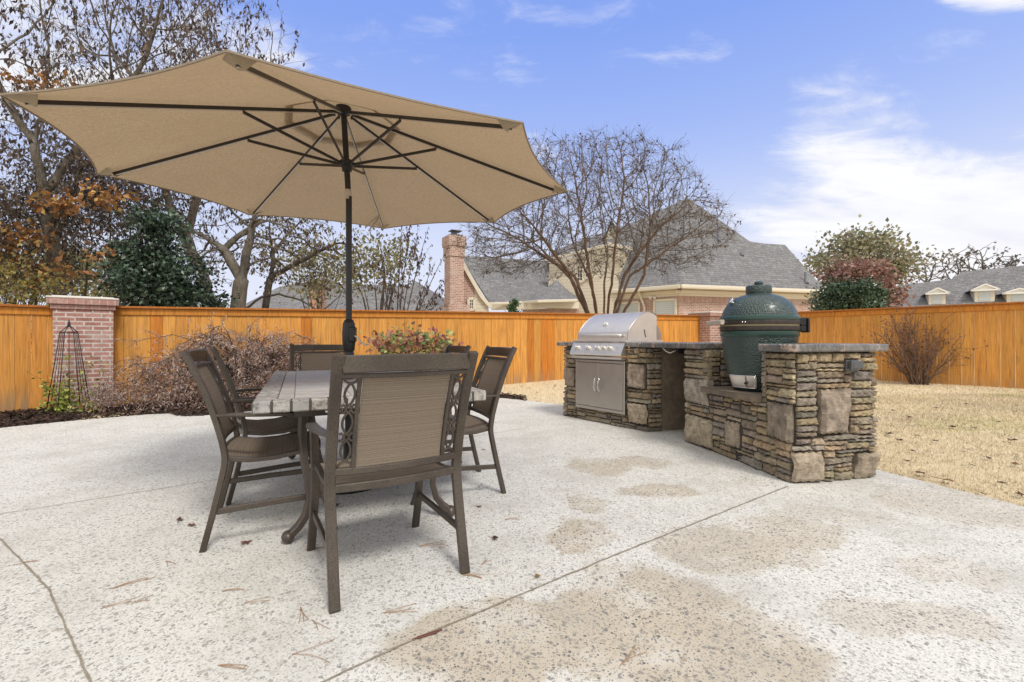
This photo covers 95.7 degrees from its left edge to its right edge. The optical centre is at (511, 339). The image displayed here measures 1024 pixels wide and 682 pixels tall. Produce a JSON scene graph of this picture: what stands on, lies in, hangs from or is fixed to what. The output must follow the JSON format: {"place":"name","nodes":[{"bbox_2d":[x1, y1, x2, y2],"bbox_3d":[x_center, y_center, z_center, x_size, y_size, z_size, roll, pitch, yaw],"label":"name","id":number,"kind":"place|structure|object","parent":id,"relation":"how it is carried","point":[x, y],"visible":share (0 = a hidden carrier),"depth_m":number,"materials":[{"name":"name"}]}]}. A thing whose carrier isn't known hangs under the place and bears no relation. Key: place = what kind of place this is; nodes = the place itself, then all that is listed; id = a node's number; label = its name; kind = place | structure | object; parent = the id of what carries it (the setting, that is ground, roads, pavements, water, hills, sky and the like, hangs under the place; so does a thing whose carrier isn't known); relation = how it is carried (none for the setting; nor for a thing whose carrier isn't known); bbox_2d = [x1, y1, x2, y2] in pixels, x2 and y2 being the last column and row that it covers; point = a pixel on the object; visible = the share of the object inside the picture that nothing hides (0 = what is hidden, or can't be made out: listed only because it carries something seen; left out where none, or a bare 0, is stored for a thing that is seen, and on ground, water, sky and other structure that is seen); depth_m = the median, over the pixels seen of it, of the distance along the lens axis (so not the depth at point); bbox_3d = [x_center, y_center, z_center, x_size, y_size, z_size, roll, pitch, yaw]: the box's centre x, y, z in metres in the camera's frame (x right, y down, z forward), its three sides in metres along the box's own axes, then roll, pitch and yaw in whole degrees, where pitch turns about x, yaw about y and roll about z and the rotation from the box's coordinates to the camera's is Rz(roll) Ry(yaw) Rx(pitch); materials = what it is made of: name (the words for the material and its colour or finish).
{"place":"outdoors","nodes":[
{"label":"outdoors","id":0,"kind":"place"},
{"bbox_2d":[246,278,443,354],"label":"grey roof house","id":1,"kind":"structure","parent":0,"point":[286,303],"depth_m":28.62,"materials":[{"name":"grey tile shingle"}]},
{"bbox_2d":[0,398,1023,681],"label":"patio","id":2,"kind":"structure","parent":0,"point":[882,576],"depth_m":2.12,"materials":[{"name":"concrete"}]},
{"bbox_2d":[0,538,91,681],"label":"expansion joint","id":3,"kind":"object","parent":2,"relation":"on","point":[77,652],"visible":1,"depth_m":1.75,"materials":[{"name":"grey concrete"}]},
{"bbox_2d":[100,596,149,608],"bbox_3d":[-1.537,1.046,1.856,0.160,0.006,0.052,0,0,-21],"label":"pine needle bundle","id":4,"kind":"object","parent":2,"relation":"on","point":[125,602],"visible":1,"depth_m":1.84,"materials":[{"name":"brown plant"}]},
{"bbox_2d":[110,577,153,588],"bbox_3d":[-1.636,1.046,2.003,0.159,0.006,0.032,0,0,-38],"label":"pine needle bundle","id":5,"kind":"object","parent":2,"relation":"on","point":[131,582],"visible":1,"depth_m":1.99,"materials":[{"name":"brown plant"}]},
{"bbox_2d":[218,664,246,668],"bbox_3d":[-0.894,1.046,1.482,0.105,0.006,0.020,0,0,0],"label":"pine needle bundle","id":6,"kind":"object","parent":2,"relation":"on","point":[227,665],"visible":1,"depth_m":1.48,"materials":[{"name":"brown plant"}]},
{"bbox_2d":[179,348,337,552],"bbox_3d":[-1.415,0.553,2.664,0.729,1.004,0.663,0,0,-25],"label":"patio chair","id":7,"kind":"object","parent":2,"relation":"on","point":[206,375],"visible":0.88,"depth_m":2.53,"materials":[{"name":"brown metal"}]},
{"bbox_2d":[0,427,528,513],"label":"expansion joint","id":8,"kind":"object","parent":2,"relation":"on","point":[159,488],"visible":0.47,"depth_m":3.10,"materials":[{"name":"grey concrete"}]},
{"bbox_2d":[209,346,322,505],"bbox_3d":[-1.734,0.553,3.322,0.729,1.004,0.663,0,0,-33],"label":"patio chair","id":9,"kind":"object","parent":2,"relation":"on","point":[273,426],"visible":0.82,"depth_m":3.06,"materials":[{"name":"brown metal"}]},
{"bbox_2d":[0,49,567,494],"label":"patio umbrella","id":10,"kind":"object","parent":2,"relation":"on","point":[244,133],"visible":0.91,"depth_m":3.33,"materials":[{"name":"beige fabric"}]},
{"bbox_2d":[299,606,308,621],"bbox_3d":[-0.793,1.046,1.770,0.034,0.006,0.117,0,0,-22],"label":"pine needle bundle","id":11,"kind":"object","parent":2,"relation":"on","point":[303,613],"visible":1,"depth_m":1.76,"materials":[{"name":"brown plant"}]},
{"bbox_2d":[293,639,333,662],"bbox_3d":[-0.662,1.046,1.562,0.143,0.006,0.119,0,0,0],"label":"pine needle bundle","id":12,"kind":"object","parent":2,"relation":"on","point":[314,646],"visible":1,"depth_m":1.55,"materials":[{"name":"brown plant"}]},
{"bbox_2d":[290,344,353,432],"bbox_3d":[-1.989,0.553,4.866,0.663,1.004,0.729,0,0,-27],"label":"patio chair","id":13,"kind":"object","parent":2,"relation":"on","point":[316,357],"visible":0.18,"depth_m":5.10,"materials":[{"name":"brown metal"}]},
{"bbox_2d":[252,370,485,543],"bbox_3d":[-1.145,0.668,3.405,1.162,0.756,2.267,0,0,-25],"label":"patio table","id":14,"kind":"object","parent":2,"relation":"on","point":[302,395],"visible":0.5,"depth_m":2.43,"materials":[{"name":"tile"}]},
{"bbox_2d":[306,351,478,613],"bbox_3d":[-0.587,0.553,2.159,0.662,1.004,0.729,0,0,-32],"label":"patio chair","id":15,"kind":"object","parent":2,"relation":"on","point":[401,417],"visible":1,"depth_m":1.93,"materials":[{"name":"brown metal"}]},
{"bbox_2d":[383,603,417,612],"bbox_3d":[-0.423,1.046,1.781,0.129,0.006,0.062,0,0,-30],"label":"pine needle bundle","id":16,"kind":"object","parent":2,"relation":"on","point":[400,610],"visible":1,"depth_m":1.78,"materials":[{"name":"brown plant"}]},
{"bbox_2d":[411,629,442,639],"bbox_3d":[-0.299,1.044,1.641,0.114,0.005,0.012,0,0,-30],"label":"seed pod","id":17,"kind":"object","parent":2,"relation":"on","point":[427,634],"visible":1,"depth_m":1.64,"materials":[{"name":"brown plant"}]},
{"bbox_2d":[419,541,444,547],"bbox_3d":[-0.400,1.046,2.366,0.154,0.006,0.069,0,0,0],"label":"pine needle bundle","id":18,"kind":"object","parent":2,"relation":"on","point":[428,544],"visible":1,"depth_m":2.35,"materials":[{"name":"brown plant"}]},
{"bbox_2d":[444,345,470,462],"bbox_3d":[-0.798,0.553,4.088,0.729,1.004,0.662,0,0,-25],"label":"patio chair","id":19,"kind":"object","parent":2,"relation":"on","point":[456,349],"visible":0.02,"depth_m":4.18,"materials":[{"name":"brown metal"}]},
{"bbox_2d":[410,346,516,504],"bbox_3d":[-0.404,0.553,3.333,0.729,1.004,0.663,0,0,-22],"label":"patio chair","id":20,"kind":"object","parent":2,"relation":"on","point":[490,375],"visible":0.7,"depth_m":3.32,"materials":[{"name":"brown metal"}]},
{"bbox_2d":[322,486,786,681],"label":"expansion joint","id":21,"kind":"object","parent":2,"relation":"on","point":[392,648],"visible":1,"depth_m":1.89,"materials":[{"name":"grey concrete"}]},
{"bbox_2d":[620,644,645,664],"bbox_3d":[0.388,1.046,1.543,0.121,0.006,0.050,0,0,-31],"label":"pine needle bundle","id":22,"kind":"object","parent":2,"relation":"on","point":[629,655],"visible":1,"depth_m":1.53,"materials":[{"name":"brown plant"}]},
{"bbox_2d":[0,0,1023,313],"label":"sky","id":23,"kind":"structure","parent":0,"point":[817,115],"materials":[{"name":"blue"}]},
{"bbox_2d":[14,348,1023,505],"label":"ground","id":24,"kind":"structure","parent":0,"point":[558,393],"depth_m":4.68,"materials":[{"name":"beige plant"}]},
{"bbox_2d":[0,304,52,412],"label":"wooden fence","id":25,"kind":"object","parent":24,"relation":"on","point":[33,340],"visible":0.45,"depth_m":6.84,"materials":[{"name":"orange wood"}]},
{"bbox_2d":[0,240,82,390],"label":"yellow shrub","id":26,"kind":"object","parent":24,"relation":"on","point":[23,294],"visible":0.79,"depth_m":8.51,"materials":[{"name":"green plant"}]},
{"bbox_2d":[0,181,98,314],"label":"understory tree","id":27,"kind":"object","parent":24,"relation":"on","point":[74,251],"visible":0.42,"depth_m":9.28,"materials":[{"name":"orange plant"}]},
{"bbox_2d":[2,237,127,305],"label":"background tree","id":28,"kind":"object","parent":24,"relation":"on","point":[94,292],"visible":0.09,"depth_m":16.61,"materials":[{"name":"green plant"}]},
{"bbox_2d":[0,137,135,303],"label":"understory tree","id":29,"kind":"object","parent":24,"relation":"on","point":[21,202],"visible":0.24,"depth_m":10.06,"materials":[{"name":"brown plant"}]},
{"bbox_2d":[0,66,140,347],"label":"oak tree","id":30,"kind":"object","parent":24,"relation":"on","point":[59,203],"visible":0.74,"depth_m":8.96,"materials":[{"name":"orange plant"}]},
{"bbox_2d":[45,295,119,407],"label":"brick pillar","id":31,"kind":"structure","parent":24,"relation":"on","point":[91,319],"depth_m":7.07,"materials":[{"name":"brick"}]},
{"bbox_2d":[44,126,208,296],"bbox_3d":[-8.824,-2.039,10.804,3.133,6.186,3.154,0,0,32],"label":"understory tree","id":32,"kind":"object","parent":24,"relation":"on","point":[86,163],"visible":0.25,"depth_m":10.16,"materials":[{"name":"brown plant"}]},
{"bbox_2d":[0,0,253,295],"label":"hornbeam tree","id":33,"kind":"object","parent":24,"relation":"on","point":[146,47],"visible":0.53,"depth_m":9.48,"materials":[{"name":"brown plant"}]},
{"bbox_2d":[0,0,318,304],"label":"hornbeam tree","id":34,"kind":"object","parent":24,"relation":"on","point":[167,199],"visible":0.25,"depth_m":10.82,"materials":[{"name":"brown plant"}]},
{"bbox_2d":[80,195,240,307],"bbox_3d":[-6.509,-0.823,8.706,2.784,3.693,2.015,0,0,0],"label":"holly tree","id":35,"kind":"object","parent":24,"relation":"on","point":[159,278],"visible":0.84,"depth_m":8.52,"materials":[{"name":"green plant"}]},
{"bbox_2d":[159,191,340,307],"bbox_3d":[-5.933,-1.493,10.696,4.143,5.100,3.337,0,0,0],"label":"forked tree","id":36,"kind":"object","parent":24,"relation":"on","point":[240,282],"visible":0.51,"depth_m":10.52,"materials":[{"name":"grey plant"}]},
{"bbox_2d":[0,392,526,427],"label":"mulch bed","id":37,"kind":"object","parent":24,"relation":"on","point":[173,412],"visible":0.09,"depth_m":6.46,"materials":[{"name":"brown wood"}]},
{"bbox_2d":[26,354,107,413],"bbox_3d":[-6.392,0.646,6.692,0.976,0.862,0.571,0,0,0],"label":"climbing vine","id":38,"kind":"object","parent":37,"relation":"on","point":[63,399],"visible":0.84,"depth_m":6.64,"materials":[{"name":"green plant"}]},
{"bbox_2d":[46,320,89,410],"bbox_3d":[-6.420,0.363,6.720,0.384,1.336,0.382,0,0,-26],"label":"garden obelisk","id":39,"kind":"object","parent":37,"relation":"on","point":[66,327],"visible":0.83,"depth_m":6.66,"materials":[{"name":"black metal"}]},
{"bbox_2d":[66,311,335,414],"bbox_3d":[-4.367,0.461,7.598,4.350,1.798,1.730,0,0,-27],"label":"japanese maple","id":40,"kind":"object","parent":37,"relation":"on","point":[261,360],"visible":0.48,"depth_m":7.16,"materials":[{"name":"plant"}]},
{"bbox_2d":[357,321,464,381],"bbox_3d":[-1.675,0.483,7.865,1.809,1.580,1.324,0,0,0],"label":"hydrangea bush","id":41,"kind":"object","parent":37,"relation":"on","point":[409,343],"visible":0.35,"depth_m":7.71,"materials":[{"name":"green plant"}]},
{"bbox_2d":[233,216,389,308],"bbox_3d":[-4.919,-1.192,11.165,3.540,4.493,3.196,0,0,19],"label":"tree","id":42,"kind":"object","parent":24,"relation":"on","point":[270,280],"visible":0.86,"depth_m":10.97,"materials":[{"name":"brown plant"}]},
{"bbox_2d":[252,232,388,338],"bbox_3d":[-7.720,-1.747,19.213,5.378,5.530,4.294,0,0,0],"label":"background tree","id":43,"kind":"object","parent":24,"relation":"on","point":[308,291],"visible":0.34,"depth_m":18.82,"materials":[{"name":"brown plant"}]},
{"bbox_2d":[327,227,431,309],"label":"background tree","id":44,"kind":"object","parent":24,"relation":"on","point":[394,260],"visible":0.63,"depth_m":19.82,"materials":[{"name":"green plant"}]},
{"bbox_2d":[114,306,699,403],"bbox_3d":[-0.559,0.206,10.177,13.010,1.749,0.125,0,0,-25],"label":"wooden fence","id":45,"kind":"object","parent":24,"relation":"on","point":[533,338],"visible":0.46,"depth_m":9.18,"materials":[{"name":"orange wood"}]},
{"bbox_2d":[365,225,450,328],"bbox_3d":[-2.297,-0.916,10.701,1.442,3.951,2.021,0,0,-45],"label":"slender tree","id":46,"kind":"object","parent":24,"relation":"on","point":[420,293],"visible":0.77,"depth_m":10.65,"materials":[{"name":"brown plant"}]},
{"bbox_2d":[504,297,522,311],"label":"young conifer","id":47,"kind":"object","parent":24,"relation":"on","point":[511,307],"visible":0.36,"depth_m":15.44,"materials":[{"name":"green plant"}]},
{"bbox_2d":[446,120,742,313],"bbox_3d":[2.305,-2.531,13.588,8.481,6.981,6.357,0,0,0],"label":"crepe myrtle","id":48,"kind":"object","parent":24,"relation":"on","point":[562,267],"visible":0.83,"depth_m":12.95,"materials":[{"name":"brown plant"}]},
{"bbox_2d":[442,198,823,314],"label":"brick house","id":49,"kind":"structure","parent":24,"relation":"on","point":[719,283],"depth_m":22.02,"materials":[{"name":"grey tile"}]},
{"bbox_2d":[467,297,475,310],"bbox_3d":[-1.771,-1.520,20.151,0.367,0.592,0.111,0,0,-12],"label":"window","id":50,"kind":"structure","parent":49,"relation":"in","point":[471,301],"depth_m":20.11,"materials":[{"name":"beige"}]},
{"bbox_2d":[575,264,584,282],"bbox_3d":[3.330,-3.229,22.726,0.474,0.932,0.196,0,0,12],"label":"window","id":51,"kind":"structure","parent":49,"relation":"in","point":[582,280],"depth_m":22.70,"materials":[{"name":"beige"}]},
{"bbox_2d":[584,260,592,279],"bbox_3d":[3.700,-3.377,22.576,0.448,0.927,0.185,0,0,13],"label":"window","id":52,"kind":"structure","parent":49,"relation":"in","point":[585,264],"depth_m":22.56,"materials":[{"name":"beige"}]},
{"bbox_2d":[618,301,639,312],"bbox_3d":[5.453,-1.289,22.085,1.087,0.988,0.960,0,0,0],"label":"window","id":53,"kind":"structure","parent":49,"relation":"in","point":[634,306],"depth_m":21.94,"materials":[{"name":"beige"}]},
{"bbox_2d":[653,298,676,314],"bbox_3d":[6.873,-1.332,20.848,0.860,0.975,0.762,0,0,0],"label":"window","id":54,"kind":"structure","parent":49,"relation":"in","point":[660,306],"depth_m":20.85,"materials":[{"name":"beige"}]},
{"bbox_2d":[688,311,722,341],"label":"brick pillar","id":55,"kind":"structure","parent":24,"relation":"on","point":[711,333],"depth_m":12.58,"materials":[{"name":"brick"}]},
{"bbox_2d":[801,273,899,310],"bbox_3d":[11.857,-0.666,16.451,2.717,3.382,2.736,0,0,-40],"label":"evergreen shrub","id":56,"kind":"object","parent":24,"relation":"on","point":[841,295],"visible":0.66,"depth_m":15.98,"materials":[{"name":"green plant"}]},
{"bbox_2d":[812,252,915,306],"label":"red maple","id":57,"kind":"object","parent":24,"relation":"on","point":[857,268],"visible":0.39,"depth_m":25.09,"materials":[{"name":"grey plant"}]},
{"bbox_2d":[798,214,939,286],"bbox_3d":[25.061,-4.068,33.707,9.902,10.217,6.238,0,0,0],"label":"olive tree","id":58,"kind":"object","parent":24,"relation":"on","point":[851,246],"visible":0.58,"depth_m":33.12,"materials":[{"name":"green plant"}]},
{"bbox_2d":[798,301,1023,388],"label":"wooden fence","id":59,"kind":"object","parent":24,"relation":"on","point":[999,331],"visible":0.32,"depth_m":9.04,"materials":[{"name":"orange wood"}]},
{"bbox_2d":[858,305,988,384],"bbox_3d":[7.941,0.135,9.086,2.153,1.634,1.626,0,0,0],"label":"bare bush","id":60,"kind":"object","parent":24,"relation":"on","point":[913,370],"visible":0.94,"depth_m":9.06,"materials":[{"name":"brown plant"}]},
{"bbox_2d":[900,248,958,284],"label":"bare tree","id":61,"kind":"object","parent":24,"relation":"on","point":[932,271],"visible":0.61,"depth_m":41.48,"materials":[{"name":"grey plant"}]},
{"bbox_2d":[893,265,1023,350],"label":"dormer house","id":62,"kind":"structure","parent":24,"relation":"on","point":[998,285],"depth_m":36.55,"materials":[{"name":"grey"}]},
{"bbox_2d":[924,244,992,279],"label":"bare tree","id":63,"kind":"object","parent":24,"relation":"on","point":[966,265],"visible":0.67,"depth_m":45.73,"materials":[{"name":"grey plant"}]},
{"bbox_2d":[944,242,1017,274],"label":"bare tree","id":64,"kind":"object","parent":24,"relation":"on","point":[983,265],"visible":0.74,"depth_m":43.81,"materials":[{"name":"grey plant"}]},
{"bbox_2d":[987,254,1023,268],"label":"bare tree","id":65,"kind":"object","parent":24,"relation":"on","point":[1015,263],"visible":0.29,"depth_m":45.40,"materials":[{"name":"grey plant"}]},
{"bbox_2d":[557,342,888,482],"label":"kitchen island","id":66,"kind":"structure","parent":0,"point":[805,415],"depth_m":3.60,"materials":[{"name":"stone"}]},
{"bbox_2d":[570,311,662,414],"bbox_3d":[1.332,0.275,5.994,0.802,1.241,0.882,0,0,-36],"label":"gas grill","id":67,"kind":"object","parent":66,"relation":"on","point":[601,381],"visible":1,"depth_m":5.76,"materials":[{"name":"silver metal"}]},
{"bbox_2d":[577,362,598,406],"bbox_3d":[0.956,0.575,5.955,0.073,0.553,0.383,0,0,-36],"label":"door","id":68,"kind":"structure","parent":67,"relation":"in","point":[587,372],"depth_m":5.96,"materials":[{"name":"silver metal"}]},
{"bbox_2d":[597,363,622,410],"bbox_3d":[1.182,0.575,5.641,0.073,0.553,0.383,0,0,-36],"label":"door","id":69,"kind":"structure","parent":67,"relation":"in","point":[610,381],"depth_m":5.65,"materials":[{"name":"silver metal"}]},
{"bbox_2d":[706,281,809,391],"bbox_3d":[2.174,-0.034,4.105,0.787,0.966,0.642,0,0,0],"label":"kamado grill","id":70,"kind":"object","parent":66,"relation":"on","point":[754,317],"visible":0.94,"depth_m":3.91,"materials":[{"name":"green ceramic"}]},
{"bbox_2d":[729,374,756,388],"bbox_3d":[1.983,0.364,4.003,0.069,0.111,0.266,0,0,-27],"label":"draft door","id":71,"kind":"structure","parent":70,"relation":"in","point":[740,381],"depth_m":3.97,"materials":[{"name":"silver metal"}]}
]}

